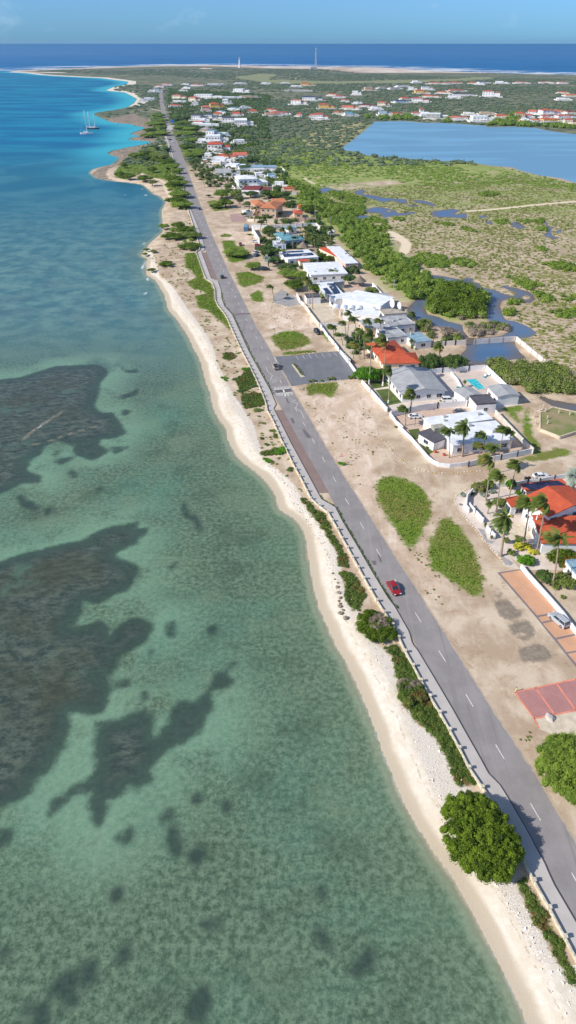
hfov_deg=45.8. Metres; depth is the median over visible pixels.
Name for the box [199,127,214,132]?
house
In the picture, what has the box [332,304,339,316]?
vaulted canopy
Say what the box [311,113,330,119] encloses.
house
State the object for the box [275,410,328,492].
parking bay
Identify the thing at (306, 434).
tar patch
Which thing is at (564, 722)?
concrete apron
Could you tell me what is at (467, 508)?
garden wall
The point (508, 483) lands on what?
shrub
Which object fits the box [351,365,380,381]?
tree
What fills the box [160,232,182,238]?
tree
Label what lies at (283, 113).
house
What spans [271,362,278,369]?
pickup truck
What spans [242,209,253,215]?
carport
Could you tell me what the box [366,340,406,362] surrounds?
house
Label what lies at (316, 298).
house
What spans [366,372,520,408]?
yard
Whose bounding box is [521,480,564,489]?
solar array
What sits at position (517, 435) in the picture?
garden wall
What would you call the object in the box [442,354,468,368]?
tree
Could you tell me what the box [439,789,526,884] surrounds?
tree
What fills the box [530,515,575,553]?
house
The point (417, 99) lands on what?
house
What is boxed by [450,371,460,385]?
garden wall
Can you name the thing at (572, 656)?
peach paving
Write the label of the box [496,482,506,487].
garden wall
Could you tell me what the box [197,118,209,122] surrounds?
house
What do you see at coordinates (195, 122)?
house
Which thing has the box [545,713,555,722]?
boulder
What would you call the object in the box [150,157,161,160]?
tree
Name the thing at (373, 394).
garden wall
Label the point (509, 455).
garden wall
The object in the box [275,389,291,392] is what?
speed table
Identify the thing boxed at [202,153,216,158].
house
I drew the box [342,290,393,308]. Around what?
house
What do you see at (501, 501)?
shrub
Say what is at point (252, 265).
tree
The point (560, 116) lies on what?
house
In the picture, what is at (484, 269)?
saltwort
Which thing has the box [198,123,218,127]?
house
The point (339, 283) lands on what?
house
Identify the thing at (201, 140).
house
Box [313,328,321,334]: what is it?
car
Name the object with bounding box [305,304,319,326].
garden wall
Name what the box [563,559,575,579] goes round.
house
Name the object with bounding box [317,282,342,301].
house
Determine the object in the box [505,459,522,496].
palm tree
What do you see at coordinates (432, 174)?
green scrub
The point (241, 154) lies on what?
house
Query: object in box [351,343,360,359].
palm tree
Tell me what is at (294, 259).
house
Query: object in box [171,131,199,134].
tree
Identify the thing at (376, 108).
house
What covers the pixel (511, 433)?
palm tree
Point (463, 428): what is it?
palm tree
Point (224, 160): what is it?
house
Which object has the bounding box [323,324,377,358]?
yard
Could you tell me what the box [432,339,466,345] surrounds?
panel wall
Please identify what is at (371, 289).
tree
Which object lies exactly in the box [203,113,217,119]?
house
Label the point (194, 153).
tree
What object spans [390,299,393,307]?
satellite dish
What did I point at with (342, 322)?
palm tree
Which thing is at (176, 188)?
coastal scrub
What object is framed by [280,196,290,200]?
tree
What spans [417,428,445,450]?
house
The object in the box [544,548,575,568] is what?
tree
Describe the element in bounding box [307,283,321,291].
tree
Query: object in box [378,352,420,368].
house
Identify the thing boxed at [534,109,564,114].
house
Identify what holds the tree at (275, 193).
on the ground at (505, 645)
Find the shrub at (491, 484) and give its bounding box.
[481,479,493,487]
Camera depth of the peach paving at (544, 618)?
142.41 m
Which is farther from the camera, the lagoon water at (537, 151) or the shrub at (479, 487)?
the lagoon water at (537, 151)
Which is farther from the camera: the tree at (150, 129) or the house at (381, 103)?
the house at (381, 103)
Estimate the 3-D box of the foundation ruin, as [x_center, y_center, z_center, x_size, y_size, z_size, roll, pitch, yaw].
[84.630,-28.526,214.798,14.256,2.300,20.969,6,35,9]
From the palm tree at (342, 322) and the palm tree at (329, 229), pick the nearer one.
the palm tree at (342, 322)
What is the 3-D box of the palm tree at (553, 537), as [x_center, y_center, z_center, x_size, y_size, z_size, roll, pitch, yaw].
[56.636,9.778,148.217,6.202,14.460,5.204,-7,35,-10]
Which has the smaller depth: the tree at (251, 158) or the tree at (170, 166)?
the tree at (170, 166)
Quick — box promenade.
[164,125,575,954]
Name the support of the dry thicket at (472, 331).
on the ground at (505, 645)
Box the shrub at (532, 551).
[528,549,538,554]
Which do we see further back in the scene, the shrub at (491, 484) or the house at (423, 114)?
the house at (423, 114)
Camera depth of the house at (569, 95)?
1526.88 m
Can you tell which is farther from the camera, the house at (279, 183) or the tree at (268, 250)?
the house at (279, 183)
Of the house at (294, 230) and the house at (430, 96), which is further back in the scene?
the house at (430, 96)
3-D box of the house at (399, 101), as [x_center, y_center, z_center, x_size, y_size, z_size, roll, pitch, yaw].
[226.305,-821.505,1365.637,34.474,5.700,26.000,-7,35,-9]
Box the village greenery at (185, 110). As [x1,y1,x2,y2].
[166,88,334,249]
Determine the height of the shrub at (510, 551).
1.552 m
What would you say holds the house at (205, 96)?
on the ground at (505, 645)
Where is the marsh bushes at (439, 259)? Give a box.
[328,189,575,318]
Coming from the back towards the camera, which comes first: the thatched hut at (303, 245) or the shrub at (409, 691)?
the thatched hut at (303, 245)
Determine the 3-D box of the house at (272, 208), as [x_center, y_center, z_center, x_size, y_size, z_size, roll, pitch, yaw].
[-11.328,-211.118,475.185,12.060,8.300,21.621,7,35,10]
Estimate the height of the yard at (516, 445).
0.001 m
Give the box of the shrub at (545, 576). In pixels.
[535,569,555,584]
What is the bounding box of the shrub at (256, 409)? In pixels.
[252,408,263,411]
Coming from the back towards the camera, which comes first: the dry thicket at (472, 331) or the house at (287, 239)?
the house at (287, 239)
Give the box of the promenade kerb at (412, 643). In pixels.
[170,147,575,921]
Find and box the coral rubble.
[172,293,571,1014]
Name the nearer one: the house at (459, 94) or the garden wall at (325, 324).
the garden wall at (325, 324)
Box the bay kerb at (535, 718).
[514,678,575,727]
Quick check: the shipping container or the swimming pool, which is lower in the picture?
the swimming pool
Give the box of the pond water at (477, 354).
[320,187,575,410]
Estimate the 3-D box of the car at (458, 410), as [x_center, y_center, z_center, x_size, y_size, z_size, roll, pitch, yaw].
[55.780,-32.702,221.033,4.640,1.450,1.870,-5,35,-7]
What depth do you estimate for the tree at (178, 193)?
525.43 m
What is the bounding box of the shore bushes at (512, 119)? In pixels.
[364,111,575,128]
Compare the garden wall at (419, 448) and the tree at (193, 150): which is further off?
the tree at (193, 150)
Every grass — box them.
[114,143,171,178]
[185,252,229,327]
[222,233,480,592]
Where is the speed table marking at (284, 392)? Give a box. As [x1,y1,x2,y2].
[266,368,302,414]
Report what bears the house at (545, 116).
on the ground at (505, 645)
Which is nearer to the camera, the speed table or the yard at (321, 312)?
the speed table
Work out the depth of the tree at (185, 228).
425.70 m
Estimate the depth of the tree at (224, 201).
493.54 m
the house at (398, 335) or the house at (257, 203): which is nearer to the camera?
the house at (398, 335)
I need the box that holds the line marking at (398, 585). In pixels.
[186,187,575,879]
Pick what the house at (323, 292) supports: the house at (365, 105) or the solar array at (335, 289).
the solar array at (335, 289)
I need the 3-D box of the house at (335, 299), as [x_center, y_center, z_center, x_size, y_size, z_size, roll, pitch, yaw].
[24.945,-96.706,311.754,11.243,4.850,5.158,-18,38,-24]
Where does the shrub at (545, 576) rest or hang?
on the ground at (505, 645)
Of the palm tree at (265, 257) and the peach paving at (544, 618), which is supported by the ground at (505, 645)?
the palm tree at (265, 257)
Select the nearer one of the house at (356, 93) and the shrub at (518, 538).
the shrub at (518, 538)
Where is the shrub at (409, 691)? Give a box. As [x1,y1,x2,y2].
[395,677,427,705]
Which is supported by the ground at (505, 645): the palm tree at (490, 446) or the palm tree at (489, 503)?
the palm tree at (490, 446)
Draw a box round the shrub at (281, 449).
[274,446,287,453]
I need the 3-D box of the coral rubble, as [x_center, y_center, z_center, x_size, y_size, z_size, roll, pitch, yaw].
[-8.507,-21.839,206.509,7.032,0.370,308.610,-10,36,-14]
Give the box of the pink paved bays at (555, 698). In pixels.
[517,680,575,717]
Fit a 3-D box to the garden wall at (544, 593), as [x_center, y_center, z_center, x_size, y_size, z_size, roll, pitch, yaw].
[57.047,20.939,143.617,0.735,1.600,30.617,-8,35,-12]
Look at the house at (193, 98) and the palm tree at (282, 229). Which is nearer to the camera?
the palm tree at (282, 229)
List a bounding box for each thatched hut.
[297,242,308,249]
[353,275,365,286]
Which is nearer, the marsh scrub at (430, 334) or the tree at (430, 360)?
the tree at (430, 360)
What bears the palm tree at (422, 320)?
on the ground at (505, 645)
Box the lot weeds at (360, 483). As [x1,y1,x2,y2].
[252,285,552,790]
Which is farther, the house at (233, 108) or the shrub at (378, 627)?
the house at (233, 108)
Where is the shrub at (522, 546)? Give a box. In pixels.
[513,542,531,550]
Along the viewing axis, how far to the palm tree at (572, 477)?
179.13 m
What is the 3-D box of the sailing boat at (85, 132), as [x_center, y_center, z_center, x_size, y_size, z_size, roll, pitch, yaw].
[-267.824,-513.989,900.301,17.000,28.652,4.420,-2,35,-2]
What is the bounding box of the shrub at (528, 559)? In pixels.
[516,554,535,564]
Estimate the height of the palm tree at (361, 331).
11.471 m
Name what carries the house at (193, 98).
on the ground at (505, 645)
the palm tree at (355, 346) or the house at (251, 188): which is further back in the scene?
the house at (251, 188)
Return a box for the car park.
[275,351,356,385]
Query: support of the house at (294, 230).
on the ground at (505, 645)
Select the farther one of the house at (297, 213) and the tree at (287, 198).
the tree at (287, 198)
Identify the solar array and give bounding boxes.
[282,250,303,252]
[283,253,313,256]
[327,283,339,293]
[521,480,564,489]
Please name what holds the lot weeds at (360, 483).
on the ground at (505, 645)
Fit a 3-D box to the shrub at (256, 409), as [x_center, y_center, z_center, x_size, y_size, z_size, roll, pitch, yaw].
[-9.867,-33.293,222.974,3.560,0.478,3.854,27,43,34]
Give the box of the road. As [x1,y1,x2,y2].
[159,89,575,919]
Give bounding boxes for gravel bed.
[273,290,298,305]
[478,528,494,543]
[497,551,512,564]
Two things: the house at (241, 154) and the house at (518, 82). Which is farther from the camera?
the house at (518, 82)
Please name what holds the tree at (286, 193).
on the ground at (505, 645)
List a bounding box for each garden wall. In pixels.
[247,218,282,221]
[252,222,319,230]
[252,226,259,243]
[289,217,315,220]
[296,292,304,306]
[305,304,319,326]
[319,322,340,326]
[320,322,355,371]
[361,379,387,411]
[389,414,467,467]
[390,400,467,416]
[429,364,505,383]
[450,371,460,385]
[465,488,473,512]
[468,448,534,466]
[494,410,533,453]
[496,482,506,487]
[520,564,575,634]
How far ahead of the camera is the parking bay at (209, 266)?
366.58 m
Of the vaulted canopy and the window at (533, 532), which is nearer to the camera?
the window at (533, 532)
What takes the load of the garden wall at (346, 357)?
on the ground at (505, 645)
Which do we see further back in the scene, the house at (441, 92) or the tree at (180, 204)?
the house at (441, 92)
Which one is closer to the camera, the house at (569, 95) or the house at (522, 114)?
the house at (522, 114)
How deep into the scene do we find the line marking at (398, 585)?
141.91 m
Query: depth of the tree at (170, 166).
643.48 m
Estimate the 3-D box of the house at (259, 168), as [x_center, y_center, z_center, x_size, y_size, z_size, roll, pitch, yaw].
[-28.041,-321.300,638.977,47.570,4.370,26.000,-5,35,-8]
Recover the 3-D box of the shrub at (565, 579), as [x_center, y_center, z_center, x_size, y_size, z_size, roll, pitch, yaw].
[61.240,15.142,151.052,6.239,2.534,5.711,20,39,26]
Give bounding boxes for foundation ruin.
[532,404,575,438]
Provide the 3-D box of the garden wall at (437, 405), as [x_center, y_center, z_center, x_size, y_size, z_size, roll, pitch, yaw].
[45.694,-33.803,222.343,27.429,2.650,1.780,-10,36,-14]
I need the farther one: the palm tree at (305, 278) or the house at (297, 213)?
the house at (297, 213)
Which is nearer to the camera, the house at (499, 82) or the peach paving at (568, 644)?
the peach paving at (568, 644)
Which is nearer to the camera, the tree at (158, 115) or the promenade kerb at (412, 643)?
the promenade kerb at (412, 643)
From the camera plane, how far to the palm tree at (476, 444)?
193.04 m
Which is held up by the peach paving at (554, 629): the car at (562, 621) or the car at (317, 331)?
the car at (562, 621)
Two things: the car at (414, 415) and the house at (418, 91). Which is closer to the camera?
the car at (414, 415)
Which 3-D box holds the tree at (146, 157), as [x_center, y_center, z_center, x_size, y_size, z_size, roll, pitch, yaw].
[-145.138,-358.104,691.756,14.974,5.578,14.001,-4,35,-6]
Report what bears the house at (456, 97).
on the ground at (505, 645)
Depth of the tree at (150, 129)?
911.98 m
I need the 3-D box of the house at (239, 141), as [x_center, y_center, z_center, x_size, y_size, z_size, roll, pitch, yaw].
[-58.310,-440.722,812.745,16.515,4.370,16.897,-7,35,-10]
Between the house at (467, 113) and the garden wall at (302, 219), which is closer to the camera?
the garden wall at (302, 219)
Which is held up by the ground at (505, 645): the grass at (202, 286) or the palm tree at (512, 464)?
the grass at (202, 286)
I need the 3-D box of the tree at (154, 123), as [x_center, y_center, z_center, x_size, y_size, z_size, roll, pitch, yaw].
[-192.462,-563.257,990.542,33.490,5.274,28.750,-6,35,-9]
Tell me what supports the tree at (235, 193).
on the ground at (505, 645)
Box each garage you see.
[468,394,496,412]
[520,479,566,494]
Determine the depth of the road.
138.56 m
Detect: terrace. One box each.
[450,370,499,393]
[506,520,530,541]
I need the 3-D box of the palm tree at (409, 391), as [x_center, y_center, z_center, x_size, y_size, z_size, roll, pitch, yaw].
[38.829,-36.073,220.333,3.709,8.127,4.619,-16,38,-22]
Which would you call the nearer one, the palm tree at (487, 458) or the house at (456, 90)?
the palm tree at (487, 458)
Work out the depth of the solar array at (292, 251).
379.26 m
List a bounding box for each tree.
[114,171,124,176]
[122,173,135,179]
[127,152,141,157]
[137,156,151,159]
[137,175,153,181]
[138,151,151,154]
[140,133,152,136]
[143,128,156,130]
[144,121,166,124]
[147,131,171,135]
[147,167,157,172]
[147,180,156,185]
[150,114,166,116]
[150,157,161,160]
[151,153,170,157]
[156,158,175,163]
[157,224,169,228]
[158,261,172,265]
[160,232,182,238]
[162,163,179,169]
[162,175,185,180]
[164,181,178,186]
[164,196,185,201]
[167,190,191,196]
[169,168,183,171]
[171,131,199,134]
[171,180,188,185]
[171,201,193,206]
[171,221,184,227]
[174,226,193,231]
[175,120,190,123]
[177,242,201,248]
[179,144,194,147]
[179,231,196,237]
[182,127,196,129]
[182,149,205,152]
[182,151,203,155]
[184,138,197,140]
[186,125,202,128]
[209,204,222,207]
[213,189,229,197]
[216,198,233,207]
[222,247,249,256]
[229,190,242,196]
[238,164,251,167]
[243,191,258,197]
[244,156,257,161]
[244,262,261,268]
[255,245,277,254]
[261,189,271,197]
[263,225,272,230]
[263,254,270,266]
[266,284,273,299]
[268,256,281,263]
[269,190,280,197]
[272,186,282,189]
[277,268,299,277]
[278,191,291,195]
[279,227,285,248]
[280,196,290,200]
[283,201,294,205]
[283,278,304,289]
[286,225,292,242]
[294,270,306,278]
[300,204,321,213]
[301,276,312,303]
[304,279,313,308]
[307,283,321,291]
[317,253,325,259]
[323,255,333,260]
[326,227,332,240]
[326,323,335,340]
[333,332,344,344]
[337,320,346,335]
[343,275,355,283]
[343,310,351,336]
[347,316,360,332]
[347,341,354,358]
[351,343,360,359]
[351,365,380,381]
[356,329,364,358]
[361,327,374,384]
[362,318,371,339]
[365,286,377,291]
[373,318,384,328]
[375,333,388,385]
[375,368,385,378]
[381,365,391,402]
[397,405,408,425]
[402,393,415,406]
[405,388,415,405]
[407,311,416,329]
[418,353,443,368]
[419,318,431,335]
[431,340,443,367]
[439,426,455,457]
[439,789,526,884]
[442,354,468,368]
[454,418,469,456]
[472,441,485,458]
[473,430,486,453]
[475,452,493,500]
[483,442,503,467]
[485,500,493,513]
[487,468,506,512]
[489,507,511,556]
[494,425,509,454]
[501,426,515,452]
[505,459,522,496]
[514,494,534,542]
[528,492,549,550]
[534,731,575,806]
[541,527,574,585]
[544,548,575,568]
[563,466,575,488]
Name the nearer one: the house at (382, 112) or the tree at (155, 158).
the tree at (155, 158)
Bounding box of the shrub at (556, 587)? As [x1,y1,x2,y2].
[551,584,559,589]
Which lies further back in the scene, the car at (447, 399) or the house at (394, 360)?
the house at (394, 360)
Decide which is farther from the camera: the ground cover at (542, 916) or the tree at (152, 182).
the tree at (152, 182)
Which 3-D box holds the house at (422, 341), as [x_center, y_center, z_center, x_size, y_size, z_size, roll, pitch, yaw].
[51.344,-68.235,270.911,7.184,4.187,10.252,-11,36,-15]
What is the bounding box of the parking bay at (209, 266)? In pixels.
[202,252,217,279]
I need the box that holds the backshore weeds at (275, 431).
[153,219,312,502]
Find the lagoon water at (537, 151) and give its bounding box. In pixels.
[343,121,575,182]
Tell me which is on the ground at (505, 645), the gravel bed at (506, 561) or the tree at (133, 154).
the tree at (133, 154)
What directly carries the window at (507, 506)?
in the house at (511, 507)
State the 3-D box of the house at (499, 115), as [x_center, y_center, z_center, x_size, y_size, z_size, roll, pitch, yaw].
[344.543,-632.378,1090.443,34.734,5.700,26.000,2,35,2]
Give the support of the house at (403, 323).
on the ground at (505, 645)
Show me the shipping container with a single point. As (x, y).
(246, 227)
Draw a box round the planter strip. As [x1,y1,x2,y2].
[292,363,304,377]
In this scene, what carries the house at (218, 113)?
on the ground at (505, 645)
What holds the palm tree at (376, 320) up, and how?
on the yard at (339, 340)
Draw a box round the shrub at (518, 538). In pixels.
[514,535,523,541]
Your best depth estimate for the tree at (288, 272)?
346.06 m
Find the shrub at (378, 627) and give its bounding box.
[354,609,398,643]
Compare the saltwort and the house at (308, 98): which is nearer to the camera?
the saltwort
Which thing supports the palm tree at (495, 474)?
on the yard at (477, 500)
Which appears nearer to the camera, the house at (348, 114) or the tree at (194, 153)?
the tree at (194, 153)
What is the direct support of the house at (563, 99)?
on the ground at (505, 645)
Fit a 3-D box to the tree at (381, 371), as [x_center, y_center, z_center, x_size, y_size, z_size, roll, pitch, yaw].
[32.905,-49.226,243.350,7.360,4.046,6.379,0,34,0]
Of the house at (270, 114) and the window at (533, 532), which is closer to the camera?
the window at (533, 532)
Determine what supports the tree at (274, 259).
on the ground at (505, 645)
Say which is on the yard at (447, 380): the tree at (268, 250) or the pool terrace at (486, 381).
the pool terrace at (486, 381)
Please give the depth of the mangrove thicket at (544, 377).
240.21 m
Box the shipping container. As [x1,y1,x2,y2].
[244,224,248,230]
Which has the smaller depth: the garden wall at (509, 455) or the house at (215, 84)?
the garden wall at (509, 455)
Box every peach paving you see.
[501,570,556,614]
[538,616,551,621]
[543,621,574,637]
[557,635,575,651]
[568,652,575,662]
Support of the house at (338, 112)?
on the ground at (505, 645)
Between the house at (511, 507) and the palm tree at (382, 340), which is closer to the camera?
the house at (511, 507)
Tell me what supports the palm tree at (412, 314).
on the ground at (505, 645)
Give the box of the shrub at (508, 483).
[505,479,516,489]
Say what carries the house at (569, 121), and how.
on the ground at (505, 645)
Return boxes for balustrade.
[469,502,483,522]
[486,525,495,538]
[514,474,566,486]
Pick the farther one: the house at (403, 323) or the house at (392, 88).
the house at (392, 88)
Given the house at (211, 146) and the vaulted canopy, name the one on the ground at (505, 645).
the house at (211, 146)
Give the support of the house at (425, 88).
on the ground at (505, 645)
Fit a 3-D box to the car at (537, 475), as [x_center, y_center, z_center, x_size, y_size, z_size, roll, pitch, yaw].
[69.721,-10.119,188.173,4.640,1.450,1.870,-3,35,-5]
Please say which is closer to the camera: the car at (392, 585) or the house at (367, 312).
the car at (392, 585)
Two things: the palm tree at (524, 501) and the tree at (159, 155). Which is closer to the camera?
the palm tree at (524, 501)
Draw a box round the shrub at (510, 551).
[507,548,515,555]
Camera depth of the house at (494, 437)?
200.34 m
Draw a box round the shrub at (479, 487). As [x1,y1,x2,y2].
[470,482,488,492]
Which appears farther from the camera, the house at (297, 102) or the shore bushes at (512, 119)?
the house at (297, 102)
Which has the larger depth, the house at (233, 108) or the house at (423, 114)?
the house at (233, 108)
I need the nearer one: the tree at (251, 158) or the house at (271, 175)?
the house at (271, 175)
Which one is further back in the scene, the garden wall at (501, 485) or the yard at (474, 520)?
the garden wall at (501, 485)
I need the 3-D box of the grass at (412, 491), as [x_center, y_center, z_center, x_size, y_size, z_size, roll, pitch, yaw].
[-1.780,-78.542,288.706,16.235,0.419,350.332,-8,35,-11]
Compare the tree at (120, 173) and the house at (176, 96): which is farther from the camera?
the house at (176, 96)
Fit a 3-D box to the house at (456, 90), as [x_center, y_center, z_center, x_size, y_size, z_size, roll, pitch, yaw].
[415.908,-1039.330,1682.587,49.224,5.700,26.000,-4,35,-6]
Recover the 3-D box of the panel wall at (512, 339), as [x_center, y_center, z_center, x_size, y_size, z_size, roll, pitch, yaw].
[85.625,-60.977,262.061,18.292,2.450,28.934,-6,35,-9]
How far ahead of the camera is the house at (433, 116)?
1071.95 m
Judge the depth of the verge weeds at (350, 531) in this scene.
172.39 m
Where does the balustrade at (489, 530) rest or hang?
on the ground at (505, 645)
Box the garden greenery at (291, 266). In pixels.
[248,203,416,354]
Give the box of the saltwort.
[321,176,575,372]
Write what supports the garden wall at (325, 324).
on the ground at (505, 645)
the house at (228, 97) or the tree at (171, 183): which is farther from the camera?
the house at (228, 97)
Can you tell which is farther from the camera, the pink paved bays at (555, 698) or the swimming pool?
the swimming pool
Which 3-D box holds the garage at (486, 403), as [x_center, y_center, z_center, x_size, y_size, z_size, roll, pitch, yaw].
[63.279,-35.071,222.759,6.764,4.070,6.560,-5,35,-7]
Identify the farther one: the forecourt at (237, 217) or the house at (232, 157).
the house at (232, 157)
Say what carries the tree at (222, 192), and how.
on the ground at (505, 645)
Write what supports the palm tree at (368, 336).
on the yard at (447, 380)
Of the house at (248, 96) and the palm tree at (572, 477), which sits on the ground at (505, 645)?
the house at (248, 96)
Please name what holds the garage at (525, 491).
on the ground at (505, 645)
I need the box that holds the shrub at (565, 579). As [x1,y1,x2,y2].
[551,571,575,589]
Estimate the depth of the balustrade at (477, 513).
172.97 m
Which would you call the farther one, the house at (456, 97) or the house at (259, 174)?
the house at (456, 97)
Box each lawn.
[370,381,387,388]
[376,389,401,404]
[408,428,419,438]
[420,443,433,454]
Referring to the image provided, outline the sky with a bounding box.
[0,0,575,43]
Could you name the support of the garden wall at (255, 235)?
on the ground at (505, 645)
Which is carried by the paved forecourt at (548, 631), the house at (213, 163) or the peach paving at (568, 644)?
the peach paving at (568, 644)
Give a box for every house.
[142,97,155,99]
[172,94,186,98]
[187,96,203,101]
[188,114,206,120]
[190,121,204,124]
[194,94,221,98]
[196,138,210,142]
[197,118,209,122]
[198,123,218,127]
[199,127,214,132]
[201,105,211,111]
[202,134,231,143]
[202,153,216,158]
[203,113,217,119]
[203,130,221,136]
[204,142,234,152]
[207,161,223,167]
[208,83,225,85]
[209,103,226,108]
[212,153,238,160]
[212,158,235,164]
[212,168,239,178]
[213,112,222,115]
[220,116,233,123]
[221,96,244,98]
[221,99,232,104]
[222,163,245,169]
[226,107,243,110]
[231,88,252,92]
[231,112,243,116]
[231,139,246,143]
[232,175,272,189]
[233,118,256,126]
[233,152,248,159]
[238,164,284,173]
[239,186,271,196]
[240,95,259,97]
[250,199,265,214]
[254,172,266,178]
[260,201,282,217]
[262,112,282,115]
[267,173,276,177]
[271,198,285,206]
[272,111,290,114]
[273,232,290,239]
[273,240,285,249]
[274,181,286,188]
[279,235,304,244]
[279,249,317,263]
[281,187,299,194]
[284,227,296,233]
[285,89,312,90]
[288,100,310,104]
[293,210,302,217]
[298,259,309,265]
[299,96,325,100]
[301,82,315,85]
[303,261,347,280]
[304,293,320,303]
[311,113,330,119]
[312,278,344,290]
[316,103,335,108]
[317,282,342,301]
[319,247,336,261]
[326,246,357,269]
[329,292,350,306]
[332,111,342,114]
[341,112,358,116]
[342,105,361,109]
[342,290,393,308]
[342,303,382,321]
[350,91,362,94]
[356,104,378,107]
[358,319,385,335]
[362,87,376,90]
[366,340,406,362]
[368,107,383,110]
[373,324,407,344]
[376,111,390,115]
[377,101,391,106]
[378,314,415,332]
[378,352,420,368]
[379,307,406,316]
[386,365,447,401]
[387,87,402,89]
[391,100,410,102]
[394,85,411,86]
[405,332,431,349]
[412,97,428,102]
[414,89,430,93]
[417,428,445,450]
[419,95,440,97]
[419,112,428,116]
[421,86,434,89]
[423,113,447,119]
[423,410,492,432]
[425,82,445,83]
[435,91,451,93]
[440,420,513,454]
[445,89,466,91]
[445,96,462,98]
[449,93,477,95]
[449,116,469,120]
[453,387,481,404]
[461,112,476,115]
[467,115,494,121]
[476,111,495,114]
[479,90,502,96]
[487,384,520,405]
[492,114,508,118]
[493,81,509,83]
[505,495,523,515]
[513,81,530,83]
[515,112,525,118]
[521,485,575,530]
[524,114,534,117]
[526,110,537,113]
[530,118,543,122]
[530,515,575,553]
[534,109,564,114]
[538,114,553,117]
[539,117,562,121]
[551,114,575,118]
[554,98,572,100]
[561,93,575,96]
[562,110,575,114]
[563,118,575,124]
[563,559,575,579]
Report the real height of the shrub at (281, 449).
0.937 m
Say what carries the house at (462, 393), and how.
on the ground at (505, 645)
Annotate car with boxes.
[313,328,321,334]
[386,580,401,595]
[407,413,422,418]
[441,396,455,401]
[452,408,467,412]
[532,472,549,478]
[547,611,570,628]
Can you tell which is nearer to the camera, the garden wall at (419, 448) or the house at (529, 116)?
the garden wall at (419, 448)
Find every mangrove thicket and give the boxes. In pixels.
[253,172,491,318]
[424,278,491,317]
[485,355,575,394]
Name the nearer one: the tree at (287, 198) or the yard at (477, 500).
the yard at (477, 500)
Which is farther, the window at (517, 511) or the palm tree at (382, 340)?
the palm tree at (382, 340)
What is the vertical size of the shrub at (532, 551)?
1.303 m
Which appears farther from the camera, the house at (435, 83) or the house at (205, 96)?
the house at (435, 83)
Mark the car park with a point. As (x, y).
(324, 366)
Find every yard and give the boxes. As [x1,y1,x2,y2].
[306,298,336,322]
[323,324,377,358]
[348,282,371,291]
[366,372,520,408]
[389,408,525,463]
[454,491,518,568]
[467,478,575,569]
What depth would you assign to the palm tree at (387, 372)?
220.68 m
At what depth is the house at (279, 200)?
500.46 m
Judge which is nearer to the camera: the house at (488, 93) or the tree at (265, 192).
the tree at (265, 192)
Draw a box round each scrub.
[39,69,575,165]
[130,112,194,242]
[229,136,575,296]
[415,318,510,340]
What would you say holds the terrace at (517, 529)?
on the yard at (477, 500)
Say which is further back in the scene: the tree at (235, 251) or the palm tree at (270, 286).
the tree at (235, 251)
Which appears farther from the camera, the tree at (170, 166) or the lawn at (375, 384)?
the tree at (170, 166)
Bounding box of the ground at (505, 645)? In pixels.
[13,65,575,1023]
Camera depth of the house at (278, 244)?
395.21 m
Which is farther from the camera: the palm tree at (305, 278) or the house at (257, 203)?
the house at (257, 203)
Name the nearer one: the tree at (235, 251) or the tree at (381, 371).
the tree at (381, 371)
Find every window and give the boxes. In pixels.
[505,503,510,513]
[515,507,522,513]
[531,526,535,537]
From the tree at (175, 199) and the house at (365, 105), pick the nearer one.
the tree at (175, 199)
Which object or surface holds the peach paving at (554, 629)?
on the paved forecourt at (548, 631)
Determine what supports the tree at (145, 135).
on the ground at (505, 645)
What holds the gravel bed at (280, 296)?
on the ground at (505, 645)
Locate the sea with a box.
[0,44,575,1023]
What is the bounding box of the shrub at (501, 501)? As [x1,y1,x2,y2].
[491,497,505,506]
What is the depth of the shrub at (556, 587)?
149.90 m
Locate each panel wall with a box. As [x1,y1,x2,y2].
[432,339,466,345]
[474,336,548,362]
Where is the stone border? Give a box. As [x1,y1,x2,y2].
[454,489,504,564]
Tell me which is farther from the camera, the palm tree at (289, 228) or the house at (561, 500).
the palm tree at (289, 228)
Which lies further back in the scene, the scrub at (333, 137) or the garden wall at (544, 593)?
the scrub at (333, 137)
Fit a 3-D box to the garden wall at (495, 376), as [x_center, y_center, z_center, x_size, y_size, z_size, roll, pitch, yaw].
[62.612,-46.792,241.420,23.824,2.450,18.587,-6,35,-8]
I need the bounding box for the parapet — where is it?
[163,135,575,962]
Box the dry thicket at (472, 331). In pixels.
[440,313,510,338]
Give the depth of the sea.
128.49 m
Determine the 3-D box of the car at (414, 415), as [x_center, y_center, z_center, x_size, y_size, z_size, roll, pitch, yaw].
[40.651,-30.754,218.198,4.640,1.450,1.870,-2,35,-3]
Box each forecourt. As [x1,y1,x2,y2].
[230,214,246,221]
[498,569,575,666]
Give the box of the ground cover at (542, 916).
[222,352,575,986]
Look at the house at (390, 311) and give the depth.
293.40 m
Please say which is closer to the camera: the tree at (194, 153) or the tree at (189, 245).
the tree at (189, 245)
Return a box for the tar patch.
[302,429,311,437]
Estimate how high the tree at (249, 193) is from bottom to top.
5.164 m
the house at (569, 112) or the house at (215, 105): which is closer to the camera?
the house at (569, 112)
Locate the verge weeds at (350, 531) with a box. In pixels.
[221,294,398,608]
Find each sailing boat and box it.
[80,111,92,133]
[87,112,98,128]
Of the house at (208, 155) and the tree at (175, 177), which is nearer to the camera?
the tree at (175, 177)
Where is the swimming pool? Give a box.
[464,378,486,389]
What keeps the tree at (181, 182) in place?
on the ground at (505, 645)
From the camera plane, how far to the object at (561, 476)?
185.73 m
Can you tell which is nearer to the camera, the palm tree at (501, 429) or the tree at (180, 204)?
the palm tree at (501, 429)
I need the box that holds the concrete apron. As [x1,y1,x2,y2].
[536,711,575,736]

